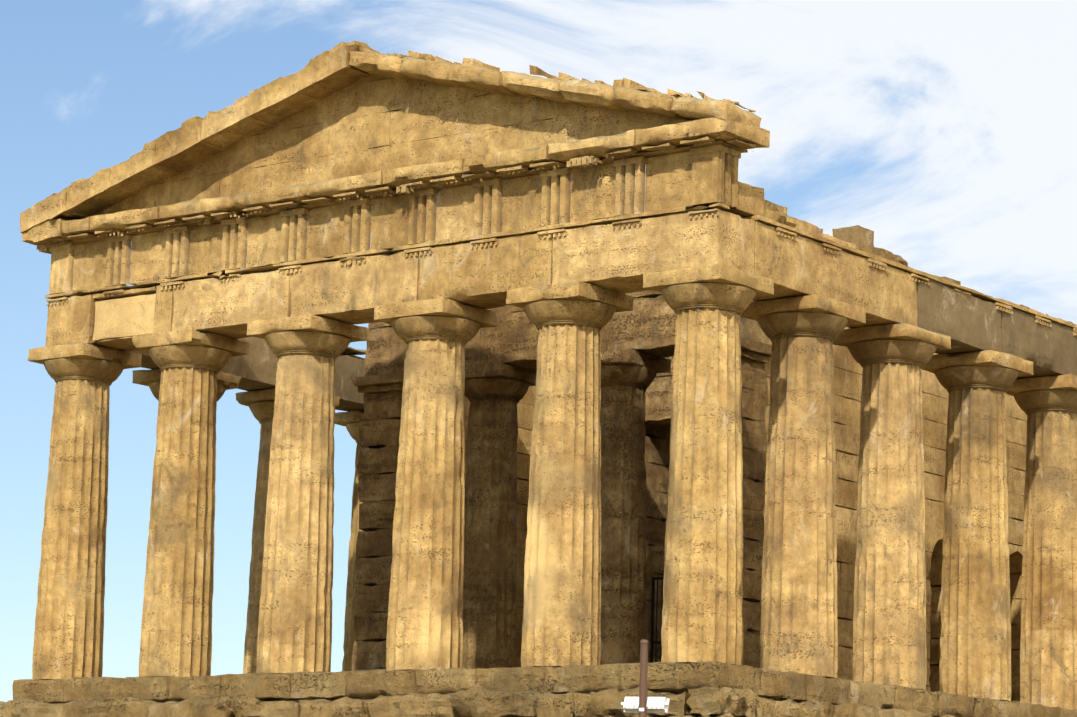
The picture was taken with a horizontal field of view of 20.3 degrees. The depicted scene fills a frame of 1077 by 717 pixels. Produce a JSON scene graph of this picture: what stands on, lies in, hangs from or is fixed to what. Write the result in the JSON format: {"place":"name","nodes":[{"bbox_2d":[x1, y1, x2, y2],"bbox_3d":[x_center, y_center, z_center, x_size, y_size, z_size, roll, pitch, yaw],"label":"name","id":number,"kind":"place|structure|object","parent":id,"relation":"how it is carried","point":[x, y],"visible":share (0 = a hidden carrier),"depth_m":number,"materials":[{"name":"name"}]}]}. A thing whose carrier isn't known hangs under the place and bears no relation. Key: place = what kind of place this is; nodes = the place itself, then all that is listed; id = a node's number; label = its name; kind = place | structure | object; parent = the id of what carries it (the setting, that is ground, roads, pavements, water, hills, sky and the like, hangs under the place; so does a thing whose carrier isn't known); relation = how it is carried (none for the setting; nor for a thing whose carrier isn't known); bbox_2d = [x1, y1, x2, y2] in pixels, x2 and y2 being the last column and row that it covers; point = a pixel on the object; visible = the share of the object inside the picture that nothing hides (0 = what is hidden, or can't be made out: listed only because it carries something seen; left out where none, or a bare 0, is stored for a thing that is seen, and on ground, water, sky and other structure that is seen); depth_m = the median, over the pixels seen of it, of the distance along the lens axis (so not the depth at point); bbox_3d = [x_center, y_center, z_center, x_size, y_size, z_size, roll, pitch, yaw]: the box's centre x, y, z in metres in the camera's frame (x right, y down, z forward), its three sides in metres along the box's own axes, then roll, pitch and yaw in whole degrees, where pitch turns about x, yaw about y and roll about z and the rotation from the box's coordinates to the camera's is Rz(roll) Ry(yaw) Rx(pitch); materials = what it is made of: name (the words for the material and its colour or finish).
{"place":"outdoors","nodes":[
{"label":"outdoors","id":0,"kind":"place"},
{"bbox_2d":[341,347,365,359],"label":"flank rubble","id":1,"kind":"object","parent":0,"point":[350,352],"depth_m":67.28,"materials":[{"name":"brown stone"}]},
{"bbox_2d":[0,0,1076,701],"label":"sky","id":2,"kind":"structure","parent":0,"point":[943,130],"materials":[{"name":"blue"}]},
{"bbox_2d":[351,290,771,670],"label":"inner wall","id":3,"kind":"structure","parent":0,"point":[647,324],"depth_m":62.48,"materials":[{"name":"brown stone"}]},
{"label":"temple floor","id":4,"kind":"structure","parent":0,"visible":0},
{"bbox_2d":[132,369,368,673],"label":"rear columns","id":5,"kind":"structure","parent":4,"relation":"on","point":[260,403],"depth_m":65.40,"materials":[{"name":"beige stone"}]},
{"bbox_2d":[128,336,364,411],"bbox_3d":[2.280,2.198,76.168,1.263,1.146,36.706,-6,-12,37],"label":"flank architrave","id":6,"kind":"object","parent":5,"relation":"on","point":[255,368],"visible":0.12,"depth_m":64.89,"materials":[{"name":"beige stone"}]},
{"bbox_2d":[22,115,873,293],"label":"corner returns","id":7,"kind":"object","parent":6,"relation":"on","point":[741,200],"visible":0.42,"depth_m":52.22,"materials":[{"name":"beige stone"}]},
{"bbox_2d":[12,661,1076,716],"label":"stylobate","id":8,"kind":"object","parent":4,"relation":"on","point":[676,678],"visible":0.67,"depth_m":54.08,"materials":[{"name":"stone"}]},
{"bbox_2d":[28,263,1076,709],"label":"columns","id":9,"kind":"structure","parent":8,"relation":"on","point":[710,305],"depth_m":55.69,"materials":[{"name":"beige stone"}]},
{"bbox_2d":[45,202,754,351],"bbox_3d":[-3.156,-1.346,56.747,16.632,1.150,1.261,-6,-12,37],"label":"architrave","id":10,"kind":"object","parent":9,"relation":"on","point":[622,254],"visible":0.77,"depth_m":55.42,"materials":[{"name":"beige stone"}]},
{"bbox_2d":[49,144,723,294],"bbox_3d":[-3.282,-2.445,56.734,16.571,1.018,0.616,-6,-12,37],"label":"frieze","id":11,"kind":"object","parent":10,"relation":"on","point":[621,187],"visible":0.81,"depth_m":56.02,"materials":[{"name":"beige stone"}]},
{"bbox_2d":[30,122,755,245],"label":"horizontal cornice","id":12,"kind":"structure","parent":11,"relation":"on","point":[592,151],"depth_m":55.53,"materials":[{"name":"beige stone"}]},
{"bbox_2d":[20,41,761,232],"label":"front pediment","id":13,"kind":"structure","parent":12,"relation":"on","point":[316,79],"depth_m":57.29,"materials":[{"name":"beige stone"}]},
{"bbox_2d":[94,75,693,215],"bbox_3d":[-3.172,-4.305,57.398,17.053,2.140,0.622,-6,-12,37],"label":"tympanum","id":14,"kind":"object","parent":12,"relation":"on","point":[367,124],"visible":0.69,"depth_m":56.89,"materials":[{"name":"beige stone"}]},
{"bbox_2d":[743,215,1076,378],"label":"side architrave","id":15,"kind":"object","parent":9,"relation":"on","point":[790,261],"visible":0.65,"depth_m":56.20,"materials":[{"name":"beige stone"}]},
{"bbox_2d":[818,228,1071,322],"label":"broken stone blocks","id":16,"kind":"structure","parent":15,"relation":"on","point":[885,254],"depth_m":55.95,"materials":[{"name":"beige stone"}]},
{"bbox_2d":[462,349,670,668],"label":"inner columns","id":17,"kind":"structure","parent":4,"relation":"on","point":[494,393],"depth_m":60.63,"materials":[{"name":"brown stone"}]},
{"bbox_2d":[464,327,1026,701],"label":"cella long walls","id":18,"kind":"structure","parent":4,"relation":"on","point":[847,379],"depth_m":63.64,"materials":[{"name":"beige stone"}]},
{"bbox_2d":[650,577,663,662],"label":"iron gate","id":19,"kind":"structure","parent":18,"relation":"attached to","point":[655,642],"depth_m":65.04,"materials":[{"name":"black metal"}]},
{"bbox_3d":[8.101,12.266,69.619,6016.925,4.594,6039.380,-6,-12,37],"label":"rock ground","id":20,"kind":"structure","parent":0,"visible":0},
{"bbox_2d":[0,687,954,716],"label":"crepidoma steps","id":21,"kind":"structure","parent":20,"relation":"on","point":[697,702],"depth_m":52.81,"materials":[{"name":"stone"}]},
{"bbox_2d":[639,639,648,716],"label":"floodlight post","id":22,"kind":"object","parent":20,"relation":"on","point":[643,673],"visible":1,"depth_m":27.48,"materials":[{"name":"metal"}]},
{"bbox_2d":[621,697,669,712],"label":"floodlights","id":23,"kind":"object","parent":22,"relation":"attached to","point":[654,704],"visible":0.83,"depth_m":27.48,"materials":[{"name":"white metal"}]}
]}

